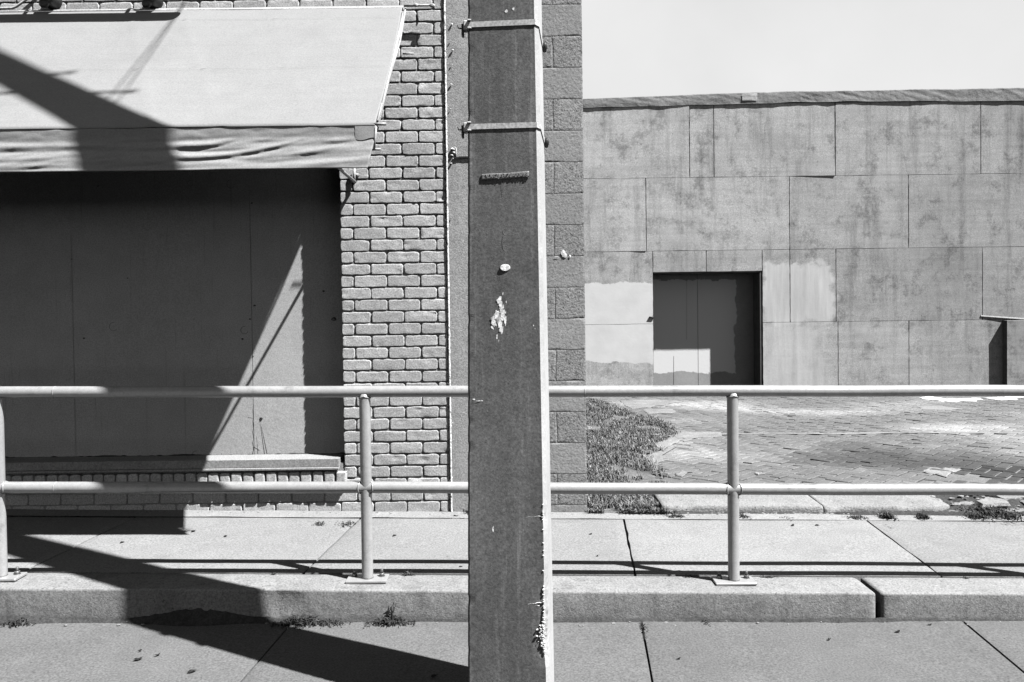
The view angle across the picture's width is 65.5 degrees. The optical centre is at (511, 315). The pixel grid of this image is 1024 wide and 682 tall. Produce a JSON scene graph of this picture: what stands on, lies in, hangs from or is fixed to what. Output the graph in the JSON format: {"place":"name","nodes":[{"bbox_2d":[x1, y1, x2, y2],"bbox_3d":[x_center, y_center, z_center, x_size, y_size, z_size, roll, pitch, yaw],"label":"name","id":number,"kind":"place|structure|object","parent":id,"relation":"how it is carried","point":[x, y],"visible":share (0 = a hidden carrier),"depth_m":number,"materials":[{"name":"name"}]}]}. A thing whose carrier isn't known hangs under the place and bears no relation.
{"place":"outdoors","nodes":[
{"label":"outdoors","id":0,"kind":"place"},
{"bbox_2d":[0,621,1023,681],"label":"pavement","id":1,"kind":"structure","parent":0,"point":[954,651],"depth_m":3.39,"materials":[{"name":"concrete"}]},
{"bbox_2d":[0,617,35,628],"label":"weed","id":2,"kind":"object","parent":1,"relation":"on","point":[16,623],"visible":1,"depth_m":3.68,"materials":[{"name":"grey plant"}]},
{"bbox_2d":[271,614,326,628],"bbox_3d":[-0.984,1.412,3.701,0.269,0.045,0.167,-1,1,0],"label":"weed","id":3,"kind":"object","parent":1,"relation":"on","point":[296,620],"visible":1,"depth_m":3.69,"materials":[{"name":"grey plant"}]},
{"bbox_2d":[305,618,351,627],"bbox_3d":[-0.851,1.424,3.694,0.212,0.022,0.109,-1,1,0],"label":"weed","id":4,"kind":"object","parent":1,"relation":"on","point":[329,621],"visible":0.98,"depth_m":3.69,"materials":[{"name":"grey plant"}]},
{"bbox_2d":[363,599,415,628],"bbox_3d":[-0.565,1.376,3.704,0.251,0.118,0.157,-1,1,0],"label":"weed","id":5,"kind":"object","parent":1,"relation":"on","point":[390,619],"visible":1,"depth_m":3.69,"materials":[{"name":"grey plant"}]},
{"bbox_2d":[457,0,553,681],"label":"utility pole","id":6,"kind":"object","parent":1,"relation":"on","point":[510,616],"visible":1,"depth_m":2.81,"materials":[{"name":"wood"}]},
{"bbox_2d":[0,608,1023,625],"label":"gutter dirt","id":7,"kind":"structure","parent":1,"relation":"on","point":[195,617],"depth_m":3.72,"materials":[{"name":"grey soil"}]},
{"bbox_2d":[64,495,1023,625],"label":"gravel","id":8,"kind":"structure","parent":1,"relation":"on","point":[964,503],"depth_m":5.02,"materials":[{"name":"grey gravel"}]},
{"bbox_2d":[638,622,648,634],"bbox_3d":[0.602,1.427,3.644,0.062,0.015,0.164,-1,1,0],"label":"weed","id":9,"kind":"object","parent":1,"relation":"on","point":[642,628],"visible":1,"depth_m":3.64,"materials":[{"name":"grey plant"}]},
{"bbox_2d":[6,509,1023,520],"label":"sidewalk rim","id":10,"kind":"object","parent":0,"point":[273,513],"visible":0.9,"depth_m":4.95,"materials":[{"name":"concrete"}]},
{"bbox_2d":[662,512,686,519],"bbox_3d":[1.017,1.246,4.954,0.165,0.024,0.121,-1,1,0],"label":"weed","id":11,"kind":"object","parent":10,"relation":"on","point":[675,515],"visible":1,"depth_m":4.95,"materials":[{"name":"grey plant"}]},
{"bbox_2d":[740,513,756,519],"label":"weed","id":12,"kind":"object","parent":10,"relation":"on","point":[743,516],"visible":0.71,"depth_m":4.93,"materials":[{"name":"grey plant"}]},
{"bbox_2d":[670,510,1023,515],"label":"edging dirt","id":13,"kind":"structure","parent":10,"relation":"on","point":[945,513],"depth_m":5.01,"materials":[{"name":"grey soil"}]},
{"bbox_2d":[847,514,867,519],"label":"weed","id":14,"kind":"object","parent":10,"relation":"on","point":[854,517],"visible":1,"depth_m":4.93,"materials":[{"name":"grey plant"}]},
{"bbox_2d":[876,509,898,520],"bbox_3d":[2.325,1.236,4.938,0.142,0.058,0.180,-1,1,0],"label":"weed","id":15,"kind":"object","parent":10,"relation":"on","point":[885,515],"visible":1,"depth_m":4.93,"materials":[{"name":"grey plant"}]},
{"bbox_2d":[915,512,931,519],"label":"weed","id":16,"kind":"object","parent":10,"relation":"on","point":[921,516],"visible":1,"depth_m":4.94,"materials":[{"name":"grey plant"}]},
{"bbox_2d":[963,512,993,521],"bbox_3d":[2.891,1.246,4.941,0.196,0.044,0.134,-1,1,0],"label":"weed","id":17,"kind":"object","parent":10,"relation":"on","point":[974,516],"visible":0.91,"depth_m":4.94,"materials":[{"name":"grey plant"}]},
{"bbox_2d":[1000,513,1023,519],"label":"weed","id":18,"kind":"object","parent":10,"relation":"on","point":[1009,517],"visible":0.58,"depth_m":4.94,"materials":[{"name":"grey plant"}]},
{"bbox_2d":[7,517,1023,681],"bbox_3d":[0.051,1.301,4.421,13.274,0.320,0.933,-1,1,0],"label":"sidewalk","id":19,"kind":"structure","parent":0,"point":[859,550],"depth_m":4.36,"materials":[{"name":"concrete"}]},
{"bbox_2d":[312,521,325,525],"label":"weed","id":20,"kind":"object","parent":19,"relation":"on","point":[319,523],"visible":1,"depth_m":4.75,"materials":[{"name":"grey plant"}]},
{"bbox_2d":[333,520,358,527],"bbox_3d":[-0.980,1.246,4.756,0.164,0.019,0.188,-1,1,0],"label":"weed","id":21,"kind":"object","parent":19,"relation":"on","point":[348,522],"visible":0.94,"depth_m":4.76,"materials":[{"name":"grey plant"}]},
{"bbox_2d":[584,397,884,513],"bbox_3d":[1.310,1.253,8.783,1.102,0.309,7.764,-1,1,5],"label":"grass","id":22,"kind":"structure","parent":0,"point":[634,503],"depth_m":7.28,"materials":[{"name":"grey plant"}]},
{"bbox_2d":[582,0,1023,98],"label":"sky","id":23,"kind":"structure","parent":0,"point":[631,48],"materials":[{"name":"white"}]},
{"bbox_2d":[586,396,1023,512],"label":"lot","id":24,"kind":"structure","parent":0,"point":[892,458],"depth_m":8.06,"materials":[{"name":"brick"}]},
{"bbox_2d":[601,399,764,476],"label":"sand patches","id":25,"kind":"object","parent":24,"relation":"on","point":[649,404],"visible":0.91,"depth_m":8.44,"materials":[{"name":"white sand"}]},
{"bbox_2d":[651,494,822,512],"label":"edging slab","id":26,"kind":"structure","parent":24,"relation":"on","point":[761,503],"depth_m":5.08,"materials":[{"name":"concrete"}]},
{"bbox_2d":[651,431,1023,434],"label":"cement strip","id":27,"kind":"object","parent":24,"relation":"on","point":[868,432],"visible":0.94,"depth_m":8.58,"materials":[{"name":"concrete"}]},
{"bbox_2d":[808,495,949,511],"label":"edging slab","id":28,"kind":"structure","parent":24,"relation":"on","point":[846,503],"depth_m":5.11,"materials":[{"name":"concrete"}]},
{"bbox_2d":[916,406,961,410],"bbox_3d":[5.823,1.269,10.883,0.541,0.017,0.599,-1,1,0],"label":"cement patch","id":29,"kind":"object","parent":24,"relation":"on","point":[936,408],"visible":1,"depth_m":10.82,"materials":[{"name":"concrete"}]},
{"bbox_2d":[924,467,960,476],"bbox_3d":[3.436,1.255,6.451,0.277,0.020,0.493,0,1,43],"label":"cement patch","id":30,"kind":"object","parent":24,"relation":"on","point":[939,472],"visible":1,"depth_m":6.37,"materials":[{"name":"concrete"}]},
{"bbox_2d":[922,396,1023,401],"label":"paint patch","id":31,"kind":"object","parent":24,"relation":"on","point":[971,399],"visible":0.98,"depth_m":11.97,"materials":[{"name":"white paint"}]},
{"bbox_2d":[935,495,1023,511],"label":"rubble soil","id":32,"kind":"structure","parent":24,"relation":"on","point":[957,499],"depth_m":5.25,"materials":[{"name":"grey soil"}]},
{"bbox_2d":[957,501,1023,521],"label":"weed","id":33,"kind":"object","parent":32,"relation":"on","point":[993,510],"visible":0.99,"depth_m":4.98,"materials":[{"name":"grey plant"}]},
{"bbox_2d":[975,495,1023,506],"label":"broken concrete","id":34,"kind":"object","parent":32,"relation":"on","point":[996,500],"visible":0.84,"depth_m":5.19,"materials":[{"name":"white concrete"}]},
{"bbox_2d":[587,518,1023,521],"bbox_3d":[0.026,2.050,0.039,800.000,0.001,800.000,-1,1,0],"label":"ground","id":35,"kind":"structure","parent":0,"point":[763,519],"depth_m":7.36,"materials":[{"name":"concrete"}]},
{"bbox_2d":[0,0,586,518],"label":"brick building","id":36,"kind":"structure","parent":35,"relation":"on","point":[336,276],"depth_m":5.13,"materials":[{"name":"brick"}]},
{"bbox_2d":[0,0,163,9],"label":"sign light","id":37,"kind":"object","parent":36,"relation":"attached to","point":[57,4],"visible":0.97,"depth_m":4.92,"materials":[{"name":"black metal"}]},
{"bbox_2d":[0,168,344,473],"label":"boarded window","id":38,"kind":"structure","parent":36,"relation":"in","point":[187,277],"depth_m":5.14,"materials":[{"name":"grey wood"}]},
{"bbox_2d":[0,3,434,182],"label":"awning","id":39,"kind":"object","parent":36,"relation":"attached to","point":[93,89],"visible":1,"depth_m":4.25,"materials":[{"name":"fabric"}]},
{"bbox_2d":[0,573,874,624],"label":"kerb","id":40,"kind":"structure","parent":35,"relation":"on","point":[115,596],"depth_m":3.73,"materials":[{"name":"concrete"}]},
{"bbox_2d":[402,571,415,575],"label":"weed","id":41,"kind":"object","parent":40,"relation":"on","point":[408,574],"visible":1,"depth_m":3.93,"materials":[{"name":"grey plant"}]},
{"bbox_2d":[0,385,1023,585],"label":"handrail","id":42,"kind":"object","parent":40,"relation":"on","point":[732,488],"visible":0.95,"depth_m":3.82,"materials":[{"name":"metal"}]},
{"bbox_2d":[583,87,1023,385],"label":"plywood building","id":43,"kind":"structure","parent":35,"relation":"on","point":[859,237],"depth_m":13.26,"materials":[{"name":"paint"}]},
{"bbox_2d":[649,271,761,384],"bbox_3d":[3.325,0.238,13.482,2.312,2.332,0.432,-1,1,0],"label":"doorway","id":44,"kind":"structure","parent":43,"relation":"in","point":[721,344],"depth_m":13.68,"materials":[{"name":"paint"}]},
{"bbox_2d":[861,578,1023,619],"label":"kerb","id":45,"kind":"structure","parent":35,"relation":"on","point":[949,598],"depth_m":3.73,"materials":[{"name":"concrete"}]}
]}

